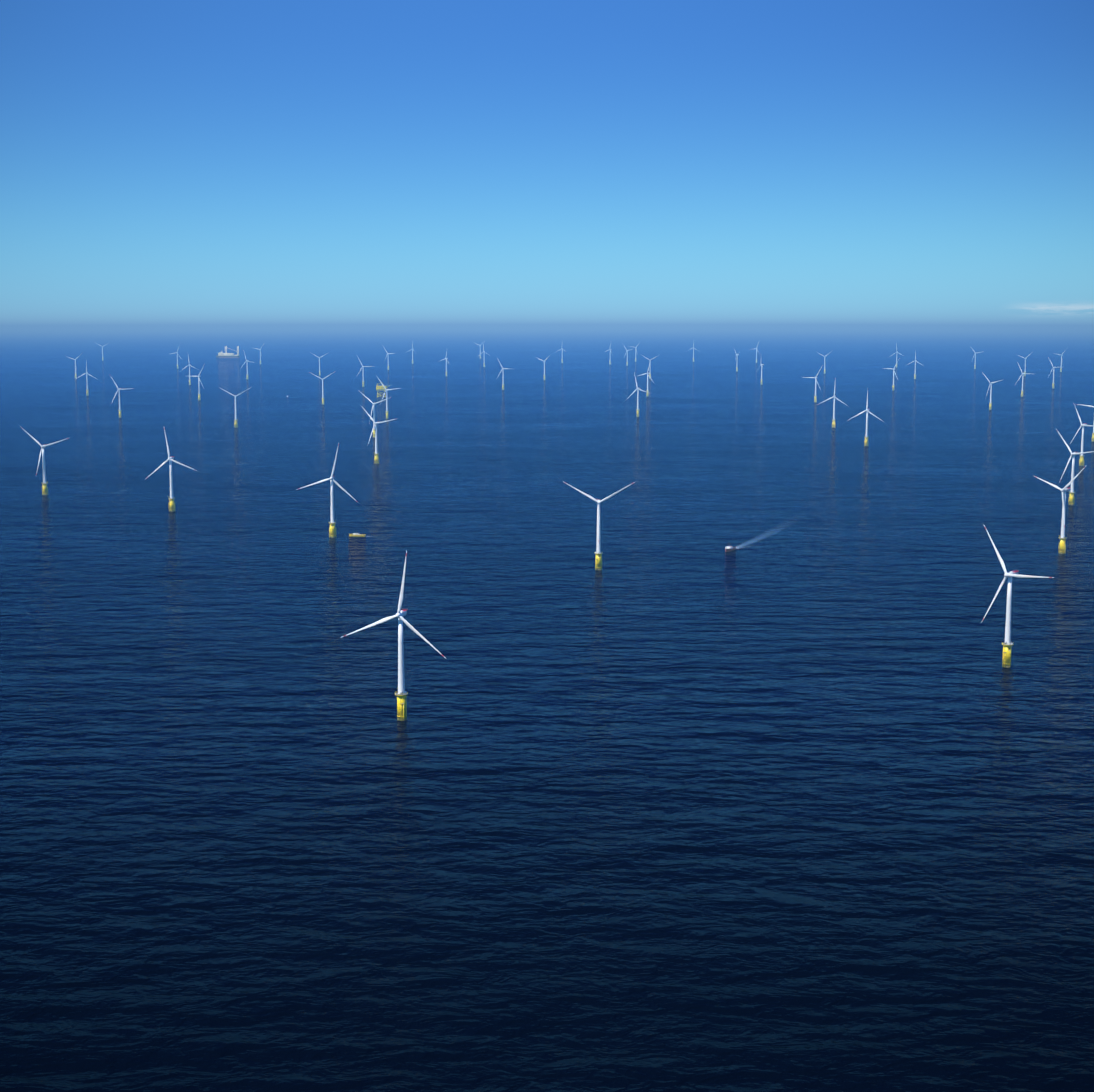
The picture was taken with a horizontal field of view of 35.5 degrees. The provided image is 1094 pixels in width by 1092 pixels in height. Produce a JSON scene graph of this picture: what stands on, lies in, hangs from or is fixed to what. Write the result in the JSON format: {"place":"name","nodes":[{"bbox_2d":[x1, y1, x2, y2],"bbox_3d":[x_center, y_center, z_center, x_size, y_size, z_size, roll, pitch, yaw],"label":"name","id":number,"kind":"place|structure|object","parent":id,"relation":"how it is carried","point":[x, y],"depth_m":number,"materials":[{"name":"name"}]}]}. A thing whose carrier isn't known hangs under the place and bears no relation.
{"place":"outdoors","nodes":[
{"label":"outdoors","id":0,"kind":"place"},
{"bbox_2d":[0,324,1093,1091],"bbox_3d":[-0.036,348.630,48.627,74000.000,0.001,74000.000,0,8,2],"label":"sea","id":1,"kind":"structure","parent":0,"point":[672,794],"depth_m":1503.96,"materials":[{"name":"liquid"}]},
{"bbox_2d":[22,428,67,494],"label":"turbine","id":2,"kind":"object","parent":1,"relation":"on","point":[44,487],"depth_m":3227.16,"materials":[{"name":"white metal"}]},
{"bbox_2d":[66,356,78,377],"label":"turbine","id":3,"kind":"object","parent":1,"relation":"in","point":[75,366],"depth_m":8584.74,"materials":[{"name":"white metal"}]},
{"bbox_2d":[76,362,94,395],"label":"turbine","id":4,"kind":"object","parent":1,"relation":"in","point":[87,393],"depth_m":6874.99,"materials":[{"name":"white metal"}]},
{"bbox_2d":[111,377,124,417],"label":"turbine","id":5,"kind":"object","parent":1,"relation":"on","point":[119,410],"depth_m":5495.56,"materials":[{"name":"white metal"}]},
{"bbox_2d":[147,429,196,511],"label":"turbine","id":6,"kind":"object","parent":1,"relation":"on","point":[171,500],"depth_m":2969.49,"materials":[{"name":"white metal"}]},
{"bbox_2d":[182,356,193,384],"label":"turbine","id":7,"kind":"object","parent":1,"relation":"on","point":[189,365],"depth_m":7817.39,"materials":[{"name":"white metal"}]},
{"bbox_2d":[195,368,202,400],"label":"turbine","id":8,"kind":"object","parent":1,"relation":"on","point":[199,381],"depth_m":6529.12,"materials":[{"name":"white metal"}]},
{"bbox_2d":[216,346,239,357],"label":"installation vessel","id":9,"kind":"object","parent":1,"relation":"on","point":[226,355],"depth_m":12159.80,"materials":[{"name":"white metal"}]},
{"bbox_2d":[222,389,247,427],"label":"turbine","id":10,"kind":"object","parent":1,"relation":"on","point":[236,423],"depth_m":5047.07,"materials":[{"name":"white metal"}]},
{"bbox_2d":[243,350,253,379],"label":"turbine","id":11,"kind":"object","parent":1,"relation":"in","point":[247,367],"depth_m":8428.30,"materials":[{"name":"white metal"}]},
{"bbox_2d":[313,354,325,375],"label":"turbine","id":12,"kind":"object","parent":1,"relation":"on","point":[319,364],"depth_m":8908.88,"materials":[{"name":"white metal"}]},
{"bbox_2d":[311,372,333,404],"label":"turbine","id":13,"kind":"object","parent":1,"relation":"in","point":[322,388],"depth_m":6250.50,"materials":[{"name":"white metal"}]},
{"bbox_2d":[296,443,355,537],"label":"turbine","id":14,"kind":"object","parent":1,"relation":"in","point":[332,531],"depth_m":2631.90,"materials":[{"name":"white metal"}]},
{"bbox_2d":[349,533,365,536],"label":"boat","id":15,"kind":"object","parent":1,"relation":"on","point":[357,535],"depth_m":2651.59,"materials":[{"name":"yellow"}]},
{"bbox_2d":[357,356,373,386],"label":"turbine","id":16,"kind":"object","parent":1,"relation":"on","point":[363,372],"depth_m":7628.40,"materials":[{"name":"white metal"}]},
{"bbox_2d":[363,394,390,437],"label":"turbine","id":17,"kind":"object","parent":1,"relation":"on","point":[373,407],"depth_m":4657.89,"materials":[{"name":"white metal"}]},
{"bbox_2d":[362,407,394,463],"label":"turbine","id":18,"kind":"object","parent":1,"relation":"on","point":[376,458],"depth_m":3878.85,"materials":[{"name":"white metal"}]},
{"bbox_2d":[376,382,389,396],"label":"offshore substation","id":19,"kind":"object","parent":1,"relation":"in","point":[379,388],"depth_m":6749.45,"materials":[{"name":"yellow metal"}]},
{"bbox_2d":[377,377,398,418],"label":"turbine","id":20,"kind":"object","parent":1,"relation":"in","point":[386,411],"depth_m":5445.14,"materials":[{"name":"white metal"}]},
{"bbox_2d":[342,551,444,720],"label":"turbine","id":21,"kind":"object","parent":1,"relation":"in","point":[402,693],"depth_m":1464.63,"materials":[{"name":"white metal"}]},
{"bbox_2d":[497,358,507,389],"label":"turbine","id":22,"kind":"object","parent":1,"relation":"on","point":[503,375],"depth_m":7350.40,"materials":[{"name":"white metal"}]},
{"bbox_2d":[564,482,632,569],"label":"turbine","id":23,"kind":"object","parent":1,"relation":"on","point":[598,560],"depth_m":2307.36,"materials":[{"name":"white metal"}]},
{"bbox_2d":[627,373,648,416],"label":"turbine","id":24,"kind":"object","parent":1,"relation":"in","point":[638,389],"depth_m":5537.94,"materials":[{"name":"white metal"}]},
{"bbox_2d":[639,360,653,396],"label":"turbine","id":25,"kind":"object","parent":1,"relation":"in","point":[647,373],"depth_m":6817.46,"materials":[{"name":"white metal"}]},
{"bbox_2d":[640,354,658,378],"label":"turbine","id":26,"kind":"object","parent":1,"relation":"on","point":[650,367],"depth_m":8510.25,"materials":[{"name":"white metal"}]},
{"bbox_2d":[725,546,735,551],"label":"boat","id":27,"kind":"object","parent":1,"relation":"on","point":[729,548],"depth_m":2492.49,"materials":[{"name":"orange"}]},
{"bbox_2d":[738,510,804,547],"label":"boat wake","id":28,"kind":"object","parent":1,"relation":"on","point":[772,531],"depth_m":2700.44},
{"bbox_2d":[803,365,822,402],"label":"turbine","id":29,"kind":"object","parent":1,"relation":"on","point":[815,398],"depth_m":6390.19,"materials":[{"name":"white metal"}]},
{"bbox_2d":[817,351,831,373],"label":"turbine","id":30,"kind":"object","parent":1,"relation":"on","point":[824,363],"depth_m":9144.21,"materials":[{"name":"white metal"}]},
{"bbox_2d":[821,377,845,427],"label":"turbine","id":31,"kind":"object","parent":1,"relation":"on","point":[833,421],"depth_m":5047.55,"materials":[{"name":"white metal"}]},
{"bbox_2d":[849,391,883,445],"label":"turbine","id":32,"kind":"object","parent":1,"relation":"in","point":[866,438],"depth_m":4375.88,"materials":[{"name":"white metal"}]},
{"bbox_2d":[884,358,899,390],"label":"turbine","id":33,"kind":"object","parent":1,"relation":"on","point":[893,375],"depth_m":7307.38,"materials":[{"name":"white metal"}]},
{"bbox_2d":[909,353,921,378],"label":"turbine","id":34,"kind":"object","parent":1,"relation":"on","point":[915,366],"depth_m":8473.88,"materials":[{"name":"white metal"}]},
{"bbox_2d":[982,372,1000,409],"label":"turbine","id":35,"kind":"object","parent":1,"relation":"on","point":[990,403],"depth_m":5926.33,"materials":[{"name":"white metal"}]},
{"bbox_2d":[981,525,1053,667],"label":"turbine","id":36,"kind":"object","parent":1,"relation":"in","point":[1007,645],"depth_m":1683.41,"materials":[{"name":"white metal"}]},
{"bbox_2d":[1015,364,1027,396],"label":"turbine","id":37,"kind":"object","parent":1,"relation":"on","point":[1022,382],"depth_m":6800.78,"materials":[{"name":"white metal"}]},
{"bbox_2d":[1018,354,1029,375],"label":"turbine","id":38,"kind":"object","parent":1,"relation":"in","point":[1025,364],"depth_m":8813.02,"materials":[{"name":"white metal"}]},
{"bbox_2d":[1048,357,1057,388],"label":"turbine","id":39,"kind":"object","parent":1,"relation":"in","point":[1053,375],"depth_m":7497.58,"materials":[{"name":"white metal"}]},
{"bbox_2d":[1036,466,1085,553],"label":"turbine","id":40,"kind":"object","parent":1,"relation":"on","point":[1063,538],"depth_m":2460.08,"materials":[{"name":"white metal"}]},
{"bbox_2d":[1056,429,1093,504],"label":"turbine","id":41,"kind":"object","parent":1,"relation":"on","point":[1071,497],"depth_m":3067.74,"materials":[{"name":"white metal"}]},
{"bbox_2d":[1070,402,1091,465],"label":"turbine","id":42,"kind":"object","parent":1,"relation":"in","point":[1081,460],"depth_m":3824.89,"materials":[{"name":"white metal"}]},
{"bbox_2d":[1078,404,1093,441],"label":"turbine","id":43,"kind":"object","parent":1,"relation":"on","point":[1093,424],"depth_m":4525.10,"materials":[{"name":"white metal"}]},
{"bbox_2d":[0,0,1093,324],"label":"sky","id":44,"kind":"structure","parent":0,"point":[163,162],"materials":[{"name":"blue"}]}
]}

